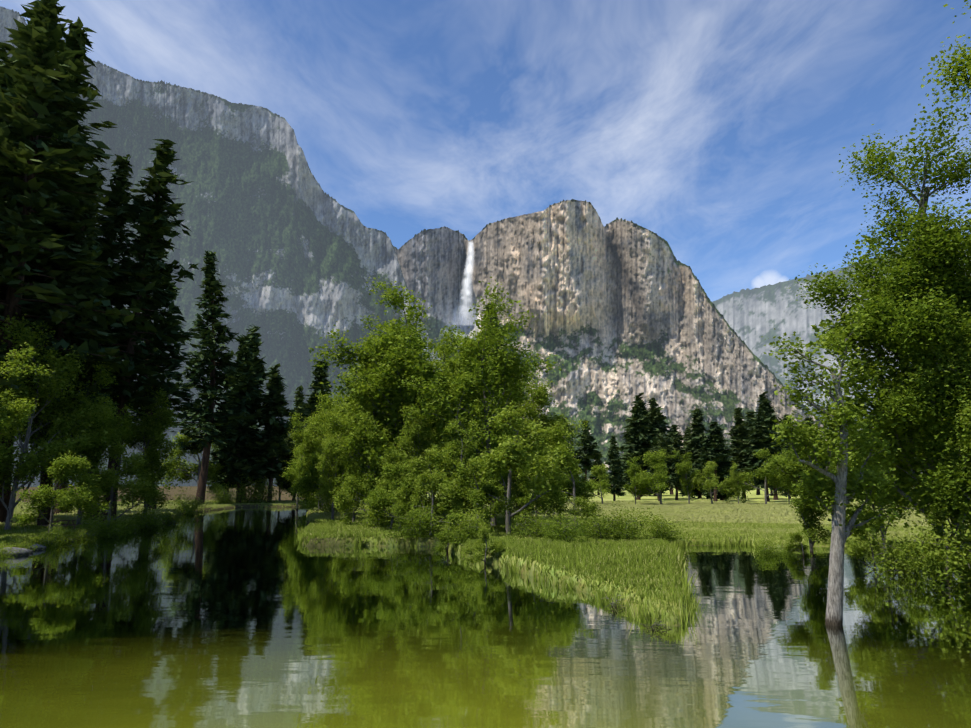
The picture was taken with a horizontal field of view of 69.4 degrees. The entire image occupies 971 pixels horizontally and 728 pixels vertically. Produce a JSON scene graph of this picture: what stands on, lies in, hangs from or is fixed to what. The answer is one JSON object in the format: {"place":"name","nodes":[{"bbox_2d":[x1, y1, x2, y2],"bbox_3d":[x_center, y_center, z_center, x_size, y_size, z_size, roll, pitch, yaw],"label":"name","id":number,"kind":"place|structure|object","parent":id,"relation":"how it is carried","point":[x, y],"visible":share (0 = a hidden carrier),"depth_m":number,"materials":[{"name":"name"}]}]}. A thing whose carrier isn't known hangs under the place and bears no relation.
{"place":"outdoors","nodes":[
{"label":"outdoors","id":0,"kind":"place"},
{"bbox_2d":[0,6,443,486],"bbox_3d":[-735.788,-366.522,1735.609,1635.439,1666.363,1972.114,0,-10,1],"label":"mountain wall","id":1,"kind":"structure","parent":0,"point":[302,256],"depth_m":2430.27,"materials":[{"name":"stone"}]},
{"bbox_2d":[4,486,923,625],"bbox_3d":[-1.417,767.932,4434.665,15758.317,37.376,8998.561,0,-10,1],"label":"ground sheet","id":2,"kind":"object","parent":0,"point":[752,497],"visible":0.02,"depth_m":44.04,"materials":[{"name":"green plant"}]},
{"bbox_2d":[0,341,53,461],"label":"alder","id":3,"kind":"object","parent":2,"relation":"on","point":[11,415],"visible":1,"depth_m":41.49,"materials":[{"name":"green plant"}]},
{"bbox_2d":[0,0,88,378],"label":"pine","id":4,"kind":"object","parent":2,"relation":"on","point":[7,83],"visible":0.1,"depth_m":61.00,"materials":[{"name":"green plant"}]},
{"bbox_2d":[31,519,75,548],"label":"shrub","id":5,"kind":"object","parent":2,"relation":"on","point":[50,543],"visible":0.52,"depth_m":42.33,"materials":[{"name":"green plant"}]},
{"bbox_2d":[0,17,117,522],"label":"pine","id":6,"kind":"object","parent":2,"relation":"on","point":[77,38],"visible":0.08,"depth_m":69.52,"materials":[{"name":"green plant"}]},
{"bbox_2d":[0,313,120,529],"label":"deciduous tree","id":7,"kind":"object","parent":2,"relation":"on","point":[28,464],"visible":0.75,"depth_m":53.60,"materials":[{"name":"green plant"}]},
{"bbox_2d":[10,449,115,533],"bbox_3d":[-27.346,8.485,45.722,5.442,5.998,4.126,-1,-10,3],"label":"alder","id":8,"kind":"object","parent":2,"relation":"on","point":[62,470],"visible":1,"depth_m":45.60,"materials":[{"name":"green plant"}]},
{"bbox_2d":[42,519,87,545],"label":"shrub","id":9,"kind":"object","parent":2,"relation":"on","point":[70,536],"visible":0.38,"depth_m":45.13,"materials":[{"name":"green plant"}]},
{"bbox_2d":[11,163,119,525],"bbox_3d":[-36.024,-2.009,59.467,9.936,31.791,10.526,2,-10,-15],"label":"pine","id":10,"kind":"object","parent":2,"relation":"on","point":[76,224],"visible":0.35,"depth_m":58.82,"materials":[{"name":"green plant"}]},
{"bbox_2d":[0,0,157,473],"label":"pine","id":11,"kind":"object","parent":2,"relation":"on","point":[43,82],"visible":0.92,"depth_m":56.72,"materials":[{"name":"green plant"}]},
{"bbox_2d":[34,361,138,526],"bbox_3d":[-32.348,6.526,56.482,7.006,13.584,7.865,2,-10,-10],"label":"deciduous tree","id":12,"kind":"object","parent":2,"relation":"on","point":[94,455],"visible":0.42,"depth_m":56.38,"materials":[{"name":"green plant"}]},
{"bbox_2d":[68,511,134,537],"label":"shrub","id":13,"kind":"object","parent":2,"relation":"on","point":[105,530],"visible":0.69,"depth_m":50.80,"materials":[{"name":"green plant"}]},
{"bbox_2d":[58,442,165,525],"bbox_3d":[-29.912,9.996,55.800,8.967,7.824,6.918,-5,-11,27],"label":"alder","id":14,"kind":"object","parent":2,"relation":"on","point":[137,489],"visible":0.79,"depth_m":55.66,"materials":[{"name":"green plant"}]},
{"bbox_2d":[70,154,155,518],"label":"pine","id":15,"kind":"object","parent":2,"relation":"on","point":[120,189],"visible":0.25,"depth_m":72.40,"materials":[{"name":"green plant"}]},
{"bbox_2d":[63,139,200,521],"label":"pine","id":16,"kind":"object","parent":2,"relation":"on","point":[150,216],"visible":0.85,"depth_m":67.22,"materials":[{"name":"green plant"}]},
{"bbox_2d":[111,387,182,518],"bbox_3d":[-31.218,8.305,65.248,7.182,13.532,5.688,-3,-10,16],"label":"alder","id":17,"kind":"object","parent":2,"relation":"on","point":[152,428],"visible":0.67,"depth_m":64.83,"materials":[{"name":"green plant"}]},
{"bbox_2d":[120,500,194,530],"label":"shrub","id":18,"kind":"object","parent":2,"relation":"on","point":[146,522],"visible":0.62,"depth_m":60.05,"materials":[{"name":"green plant"}]},
{"bbox_2d":[112,234,203,509],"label":"conifer tree","id":19,"kind":"object","parent":2,"relation":"on","point":[176,375],"visible":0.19,"depth_m":92.54,"materials":[{"name":"green plant"}]},
{"bbox_2d":[162,487,212,514],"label":"shrub","id":20,"kind":"object","parent":2,"relation":"on","point":[188,509],"visible":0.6,"depth_m":93.56,"materials":[{"name":"green plant"}]},
{"bbox_2d":[155,427,228,494],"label":"alder","id":21,"kind":"object","parent":2,"relation":"on","point":[186,473],"visible":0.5,"depth_m":132.88,"materials":[{"name":"green plant"}]},
{"bbox_2d":[170,250,248,503],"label":"conifer tree","id":22,"kind":"object","parent":2,"relation":"on","point":[208,424],"visible":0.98,"depth_m":132.04,"materials":[{"name":"green plant"}]},
{"bbox_2d":[201,335,275,502],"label":"conifer tree","id":23,"kind":"object","parent":2,"relation":"on","point":[233,458],"depth_m":138.89,"materials":[{"name":"green plant"}]},
{"bbox_2d":[210,324,269,500],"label":"tall fir","id":24,"kind":"object","parent":2,"relation":"on","point":[260,374],"visible":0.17,"depth_m":153.89,"materials":[{"name":"green plant"}]},
{"bbox_2d":[228,473,283,502],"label":"shrub","id":25,"kind":"object","parent":2,"relation":"on","point":[258,494],"visible":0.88,"depth_m":138.90,"materials":[{"name":"green plant"}]},
{"bbox_2d":[244,363,297,501],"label":"conifer tree","id":26,"kind":"object","parent":2,"relation":"on","point":[276,432],"depth_m":141.23,"materials":[{"name":"green plant"}]},
{"bbox_2d":[280,385,309,500],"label":"conifer tree","id":27,"kind":"object","parent":2,"relation":"on","point":[300,407],"depth_m":151.69,"materials":[{"name":"green plant"}]},
{"bbox_2d":[279,410,320,509],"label":"deciduous tree","id":28,"kind":"object","parent":2,"relation":"on","point":[297,465],"visible":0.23,"depth_m":115.13,"materials":[{"name":"green plant"}]},
{"bbox_2d":[283,451,337,511],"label":"deciduous tree","id":29,"kind":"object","parent":2,"relation":"on","point":[306,484],"depth_m":78.73,"materials":[{"name":"green plant"}]},
{"bbox_2d":[290,360,333,494],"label":"conifer tree","id":30,"kind":"object","parent":2,"relation":"on","point":[321,374],"depth_m":165.84,"materials":[{"name":"green plant"}]},
{"bbox_2d":[294,393,346,507],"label":"cottonwood","id":31,"kind":"object","parent":2,"relation":"on","point":[313,439],"visible":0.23,"depth_m":93.95,"materials":[{"name":"green plant"}]},
{"bbox_2d":[313,408,354,519],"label":"cottonwood","id":32,"kind":"object","parent":2,"relation":"on","point":[331,482],"visible":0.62,"depth_m":66.63,"materials":[{"name":"green plant"}]},
{"bbox_2d":[311,361,367,513],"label":"cottonwood","id":33,"kind":"object","parent":2,"relation":"on","point":[336,408],"visible":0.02,"depth_m":82.53,"materials":[{"name":"green plant"}]},
{"bbox_2d":[313,379,390,522],"bbox_3d":[-9.945,7.290,58.028,7.172,12.387,6.389,-6,-12,31],"label":"cottonwood","id":34,"kind":"object","parent":2,"relation":"on","point":[364,429],"visible":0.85,"depth_m":56.91,"materials":[{"name":"green plant"}]},
{"bbox_2d":[329,454,392,524],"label":"deciduous tree","id":35,"kind":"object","parent":2,"relation":"on","point":[342,498],"depth_m":55.12,"materials":[{"name":"green plant"}]},
{"bbox_2d":[345,498,398,528],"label":"willow bush","id":36,"kind":"object","parent":2,"relation":"on","point":[381,523],"visible":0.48,"depth_m":51.80,"materials":[{"name":"green plant"}]},
{"bbox_2d":[308,276,447,521],"bbox_3d":[-7.830,3.132,60.375,12.550,21.675,11.179,-4,-11,20],"label":"cottonwood","id":37,"kind":"object","parent":2,"relation":"on","point":[400,353],"visible":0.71,"depth_m":58.53,"materials":[{"name":"green plant"}]},
{"bbox_2d":[331,318,441,488],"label":"cottonwood","id":38,"kind":"object","parent":2,"relation":"on","point":[343,410],"visible":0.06,"depth_m":66.87,"materials":[{"name":"green plant"}]},
{"bbox_2d":[363,459,411,529],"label":"deciduous tree","id":39,"kind":"object","parent":2,"relation":"on","point":[378,498],"visible":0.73,"depth_m":49.84,"materials":[{"name":"green plant"}]},
{"bbox_2d":[357,312,438,506],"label":"cottonwood","id":40,"kind":"object","parent":2,"relation":"on","point":[370,323],"depth_m":73.79,"materials":[{"name":"green plant"}]},
{"bbox_2d":[370,499,445,537],"bbox_3d":[-4.568,9.772,43.868,4.956,2.612,4.843,8,-13,-39],"label":"willow bush","id":41,"kind":"object","parent":2,"relation":"on","point":[421,528],"visible":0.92,"depth_m":43.79,"materials":[{"name":"green plant"}]},
{"bbox_2d":[389,484,431,533],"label":"deciduous tree","id":42,"kind":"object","parent":2,"relation":"on","point":[401,506],"depth_m":45.03,"materials":[{"name":"green plant"}]},
{"bbox_2d":[376,403,451,499],"bbox_3d":[-5.501,7.672,54.479,4.320,10.277,5.454,-7,-12,35],"label":"cottonwood","id":43,"kind":"object","parent":2,"relation":"on","point":[415,436],"visible":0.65,"depth_m":54.19,"materials":[{"name":"green plant"}]},
{"bbox_2d":[405,467,463,534],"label":"deciduous tree","id":44,"kind":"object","parent":2,"relation":"on","point":[424,480],"depth_m":45.20,"materials":[{"name":"green plant"}]},
{"bbox_2d":[389,448,486,533],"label":"deciduous tree","id":45,"kind":"object","parent":2,"relation":"on","point":[432,456],"visible":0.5,"depth_m":46.08,"materials":[{"name":"green plant"}]},
{"bbox_2d":[417,355,485,469],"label":"cottonwood","id":46,"kind":"object","parent":2,"relation":"on","point":[453,364],"visible":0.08,"depth_m":65.98,"materials":[{"name":"green plant"}]},
{"bbox_2d":[431,508,472,553],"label":"deciduous tree","id":47,"kind":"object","parent":2,"relation":"on","point":[451,517],"depth_m":38.88,"materials":[{"name":"green plant"}]},
{"bbox_2d":[428,418,481,509],"bbox_3d":[-1.825,7.820,49.669,4.190,8.123,4.703,-3,-10,15],"label":"cottonwood","id":48,"kind":"object","parent":2,"relation":"on","point":[451,461],"visible":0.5,"depth_m":49.60,"materials":[{"name":"green plant"}]},
{"bbox_2d":[428,327,482,512],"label":"cottonwood","id":49,"kind":"object","parent":2,"relation":"on","point":[443,352],"visible":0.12,"depth_m":76.94,"materials":[{"name":"green plant"}]},
{"bbox_2d":[414,503,503,543],"bbox_3d":[-1.373,8.869,38.621,4.380,2.362,4.483,-9,-14,42],"label":"willow bush","id":50,"kind":"object","parent":2,"relation":"on","point":[469,523],"visible":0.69,"depth_m":38.55,"materials":[{"name":"green plant"}]},
{"bbox_2d":[436,457,515,535],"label":"deciduous tree","id":51,"kind":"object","parent":2,"relation":"on","point":[493,489],"depth_m":44.51,"materials":[{"name":"green plant"}]},
{"bbox_2d":[422,315,532,516],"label":"cottonwood","id":52,"kind":"object","parent":2,"relation":"on","point":[454,355],"visible":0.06,"depth_m":68.45,"materials":[{"name":"green plant"}]},
{"bbox_2d":[393,277,563,525],"bbox_3d":[-1.046,3.413,55.666,12.195,19.294,11.570,-9,-14,43],"label":"cottonwood","id":53,"kind":"object","parent":2,"relation":"on","point":[507,365],"visible":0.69,"depth_m":54.74,"materials":[{"name":"green plant"}]},
{"bbox_2d":[462,526,505,566],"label":"bush","id":54,"kind":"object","parent":2,"relation":"on","point":[483,531],"depth_m":32.93,"materials":[{"name":"green plant"}]},
{"bbox_2d":[465,446,529,529],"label":"tree","id":55,"kind":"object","parent":2,"relation":"on","point":[514,492],"depth_m":49.62,"materials":[{"name":"green plant"}]},
{"bbox_2d":[426,403,569,533],"bbox_3d":[1.098,6.920,44.883,9.985,8.712,7.703,-7,-12,33],"label":"cottonwood","id":56,"kind":"object","parent":2,"relation":"on","point":[511,456],"visible":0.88,"depth_m":44.22,"materials":[{"name":"green plant"}]},
{"bbox_2d":[487,418,538,526],"bbox_3d":[2.298,8.059,51.967,5.101,8.507,5.377,-6,-12,30],"label":"cottonwood","id":57,"kind":"object","parent":2,"relation":"on","point":[515,479],"visible":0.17,"depth_m":51.22,"materials":[{"name":"green plant"}]},
{"bbox_2d":[504,499,565,538],"bbox_3d":[3.093,9.118,41.010,3.674,2.531,3.653,5,-11,-26],"label":"willow bush","id":58,"kind":"object","parent":2,"relation":"on","point":[531,527],"visible":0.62,"depth_m":40.94,"materials":[{"name":"green plant"}]},
{"bbox_2d":[489,364,591,517],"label":"cottonwood","id":59,"kind":"object","parent":2,"relation":"on","point":[540,396],"visible":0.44,"depth_m":65.84,"materials":[{"name":"green plant"}]},
{"bbox_2d":[512,476,575,524],"bbox_3d":[4.055,9.252,47.471,4.270,4.706,3.237,-6,-12,31],"label":"bush","id":60,"kind":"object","parent":2,"relation":"on","point":[558,500],"depth_m":47.13,"materials":[{"name":"green plant"}]},
{"bbox_2d":[532,507,597,542],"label":"willow bush","id":61,"kind":"object","parent":2,"relation":"on","point":[567,536],"visible":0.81,"depth_m":38.74,"materials":[{"name":"green plant"}]},
{"bbox_2d":[530,439,600,528],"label":"tree","id":62,"kind":"object","parent":2,"relation":"on","point":[580,490],"visible":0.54,"depth_m":53.61,"materials":[{"name":"green plant"}]},
{"bbox_2d":[535,473,599,530],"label":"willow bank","id":63,"kind":"structure","parent":2,"relation":"on","point":[588,508],"depth_m":48.75,"materials":[{"name":"green plant"}]},
{"bbox_2d":[570,420,603,493],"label":"conifer tree","id":64,"kind":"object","parent":2,"relation":"on","point":[585,462],"depth_m":194.15,"materials":[{"name":"green plant"}]},
{"bbox_2d":[584,464,609,503],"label":"tree","id":65,"kind":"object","parent":2,"relation":"on","point":[599,471],"depth_m":137.37,"materials":[{"name":"green plant"}]},
{"bbox_2d":[575,496,633,539],"bbox_3d":[7.231,9.342,42.193,4.082,2.828,4.105,0,-10,-1],"label":"willow bush","id":66,"kind":"object","parent":2,"relation":"on","point":[595,533],"visible":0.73,"depth_m":41.80,"materials":[{"name":"green plant"}]},
{"bbox_2d":[599,435,630,500],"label":"conifer tree","id":67,"kind":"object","parent":2,"relation":"on","point":[616,467],"depth_m":161.34,"materials":[{"name":"green plant"}]},
{"bbox_2d":[592,503,661,540],"bbox_3d":[8.747,9.505,41.672,4.637,2.500,4.745,5,-11,-28],"label":"willow bush","id":68,"kind":"object","parent":2,"relation":"on","point":[634,531],"visible":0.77,"depth_m":41.84,"materials":[{"name":"green plant"}]},
{"bbox_2d":[622,456,648,503],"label":"tree","id":69,"kind":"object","parent":2,"relation":"on","point":[632,490],"depth_m":138.59,"materials":[{"name":"green plant"}]},
{"bbox_2d":[620,392,659,499],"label":"conifer tree","id":70,"kind":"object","parent":2,"relation":"on","point":[638,427],"depth_m":176.67,"materials":[{"name":"green plant"}]},
{"bbox_2d":[630,449,669,503],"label":"tree","id":71,"kind":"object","parent":2,"relation":"on","point":[655,461],"depth_m":136.34,"materials":[{"name":"green plant"}]},
{"bbox_2d":[645,397,673,498],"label":"conifer tree","id":72,"kind":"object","parent":2,"relation":"on","point":[655,416],"depth_m":192.95,"materials":[{"name":"green plant"}]},
{"bbox_2d":[638,508,691,539],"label":"willow bush","id":73,"kind":"object","parent":2,"relation":"on","point":[660,532],"visible":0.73,"depth_m":43.58,"materials":[{"name":"green plant"}]},
{"bbox_2d":[664,432,693,499],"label":"conifer tree","id":74,"kind":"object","parent":2,"relation":"on","point":[672,462],"depth_m":175.75,"materials":[{"name":"green plant"}]},
{"bbox_2d":[667,450,701,503],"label":"tree","id":75,"kind":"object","parent":2,"relation":"on","point":[684,466],"depth_m":138.87,"materials":[{"name":"green plant"}]},
{"bbox_2d":[674,407,713,498],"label":"conifer tree","id":76,"kind":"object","parent":2,"relation":"on","point":[694,445],"depth_m":191.22,"materials":[{"name":"green plant"}]},
{"bbox_2d":[689,461,732,503],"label":"tree","id":77,"kind":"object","parent":2,"relation":"on","point":[711,483],"depth_m":138.39,"materials":[{"name":"green plant"}]},
{"bbox_2d":[695,421,732,500],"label":"conifer tree","id":78,"kind":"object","parent":2,"relation":"on","point":[716,453],"depth_m":161.02,"materials":[{"name":"green plant"}]},
{"bbox_2d":[700,433,741,499],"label":"conifer tree","id":79,"kind":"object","parent":2,"relation":"on","point":[721,479],"depth_m":174.08,"materials":[{"name":"green plant"}]},
{"bbox_2d":[729,461,746,502],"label":"tree","id":80,"kind":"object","parent":2,"relation":"on","point":[737,478],"depth_m":138.38,"materials":[{"name":"green plant"}]},
{"bbox_2d":[722,407,759,498],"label":"conifer tree","id":81,"kind":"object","parent":2,"relation":"on","point":[739,432],"depth_m":191.98,"materials":[{"name":"green plant"}]},
{"bbox_2d":[726,447,792,503],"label":"tree","id":82,"kind":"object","parent":2,"relation":"on","point":[762,473],"depth_m":139.15,"materials":[{"name":"green plant"}]},
{"bbox_2d":[743,409,780,501],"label":"conifer tree","id":83,"kind":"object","parent":2,"relation":"on","point":[763,439],"depth_m":161.31,"materials":[{"name":"green plant"}]},
{"bbox_2d":[748,391,790,499],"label":"conifer tree","id":84,"kind":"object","parent":2,"relation":"on","point":[766,406],"depth_m":176.73,"materials":[{"name":"green plant"}]},
{"bbox_2d":[780,531,810,556],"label":"shrub","id":85,"kind":"object","parent":2,"relation":"on","point":[795,537],"visible":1,"depth_m":37.23,"materials":[{"name":"green plant"}]},
{"bbox_2d":[788,91,970,537],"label":"cottonwood","id":86,"kind":"object","parent":2,"relation":"on","point":[923,306],"visible":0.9,"depth_m":26.22,"materials":[{"name":"green plant"}]},
{"bbox_2d":[803,226,970,574],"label":"cottonwood","id":87,"kind":"object","parent":2,"relation":"on","point":[873,374],"visible":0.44,"depth_m":29.10,"materials":[{"name":"green plant"}]},
{"bbox_2d":[852,428,970,565],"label":"cottonwood","id":88,"kind":"object","parent":2,"relation":"on","point":[896,498],"visible":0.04,"depth_m":32.24,"materials":[{"name":"green plant"}]},
{"bbox_2d":[902,338,970,458],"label":"cottonwood","id":89,"kind":"object","parent":2,"relation":"on","point":[967,408],"visible":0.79,"depth_m":24.74,"materials":[{"name":"green plant"}]},
{"bbox_2d":[920,0,970,383],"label":"cottonwood","id":90,"kind":"object","parent":2,"relation":"on","point":[962,76],"visible":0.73,"depth_m":28.55,"materials":[{"name":"green plant"}]},
{"bbox_2d":[0,499,966,526],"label":"grass","id":91,"kind":"structure","parent":0,"point":[781,511],"depth_m":90.10,"materials":[{"name":"green plant"}]},
{"bbox_2d":[0,515,969,624],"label":"grass","id":92,"kind":"structure","parent":0,"point":[614,556],"depth_m":36.95,"materials":[{"name":"green plant"}]},
{"bbox_2d":[0,507,970,727],"bbox_3d":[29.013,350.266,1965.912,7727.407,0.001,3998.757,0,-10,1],"label":"river water","id":93,"kind":"structure","parent":0,"point":[251,617],"depth_m":16.43,"materials":[{"name":"green liquid"}]},
{"bbox_2d":[205,480,247,504],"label":"shrub","id":94,"kind":"object","parent":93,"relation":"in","point":[221,498],"visible":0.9,"depth_m":130.43,"materials":[{"name":"green plant"}]},
{"bbox_2d":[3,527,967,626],"bbox_3d":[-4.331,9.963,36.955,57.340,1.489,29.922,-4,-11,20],"label":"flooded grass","id":95,"kind":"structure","parent":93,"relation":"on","point":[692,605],"depth_m":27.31,"materials":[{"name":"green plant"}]},
{"bbox_2d":[750,535,799,556],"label":"shrub","id":96,"kind":"object","parent":93,"relation":"in","point":[766,552],"visible":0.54,"depth_m":37.56,"materials":[{"name":"green plant"}]},
{"bbox_2d":[764,422,831,553],"bbox_3d":[17.926,6.963,39.047,3.346,7.961,4.225,2,-10,-10],"label":"tree","id":97,"kind":"object","parent":93,"relation":"in","point":[808,517],"visible":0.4,"depth_m":38.51,"materials":[{"name":"green plant"}]},
{"bbox_2d":[762,306,913,625],"bbox_3d":[9.805,3.038,19.156,4.216,9.243,2.863,8,-13,-37],"label":"leaning tree","id":98,"kind":"object","parent":93,"relation":"in","point":[838,491],"visible":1,"depth_m":18.96,"materials":[{"name":"green plant"}]},
{"bbox_2d":[830,397,914,552],"bbox_3d":[21.098,6.197,38.043,4.724,9.160,5.303,-5,-11,26],"label":"tree","id":99,"kind":"object","parent":93,"relation":"in","point":[873,505],"visible":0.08,"depth_m":37.13,"materials":[{"name":"green plant"}]},
{"bbox_2d":[845,522,911,572],"bbox_3d":[17.249,8.199,30.953,2.375,2.686,3.078,9,-13,-40],"label":"shrub","id":100,"kind":"object","parent":93,"relation":"in","point":[857,553],"visible":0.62,"depth_m":30.98,"materials":[{"name":"green plant"}]},
{"bbox_2d":[851,514,963,576],"bbox_3d":[17.931,7.821,29.612,4.438,3.058,4.413,-4,-11,23],"label":"shrub","id":101,"kind":"object","parent":93,"relation":"in","point":[889,568],"visible":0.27,"depth_m":29.89,"materials":[{"name":"green plant"}]},
{"bbox_2d":[880,507,970,588],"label":"shrub","id":102,"kind":"object","parent":93,"relation":"in","point":[962,552],"visible":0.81,"depth_m":25.85,"materials":[{"name":"green plant"}]},
{"bbox_2d":[895,508,970,582],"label":"shrub","id":103,"kind":"object","parent":93,"relation":"in","point":[932,563],"visible":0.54,"depth_m":27.30,"materials":[{"name":"green plant"}]},
{"bbox_2d":[0,0,970,301],"label":"sky","id":104,"kind":"structure","parent":0,"point":[720,129],"materials":[{"name":"blue"}]},
{"bbox_2d":[394,199,833,485],"bbox_3d":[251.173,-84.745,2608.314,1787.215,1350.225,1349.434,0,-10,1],"label":"cliff","id":105,"kind":"structure","parent":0,"point":[626,311],"depth_m":2755.01,"materials":[{"name":"stone"}]},
{"bbox_2d":[452,241,478,324],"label":"yosemite falls","id":106,"kind":"structure","parent":105,"relation":"on","point":[469,267],"depth_m":2392.64,"materials":[{"name":"white liquid"}]},
{"bbox_2d":[711,250,967,428],"bbox_3d":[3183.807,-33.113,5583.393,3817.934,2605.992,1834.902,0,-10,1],"label":"mountain ridge","id":107,"kind":"structure","parent":0,"point":[752,317],"depth_m":6264.36,"materials":[{"name":"stone"}]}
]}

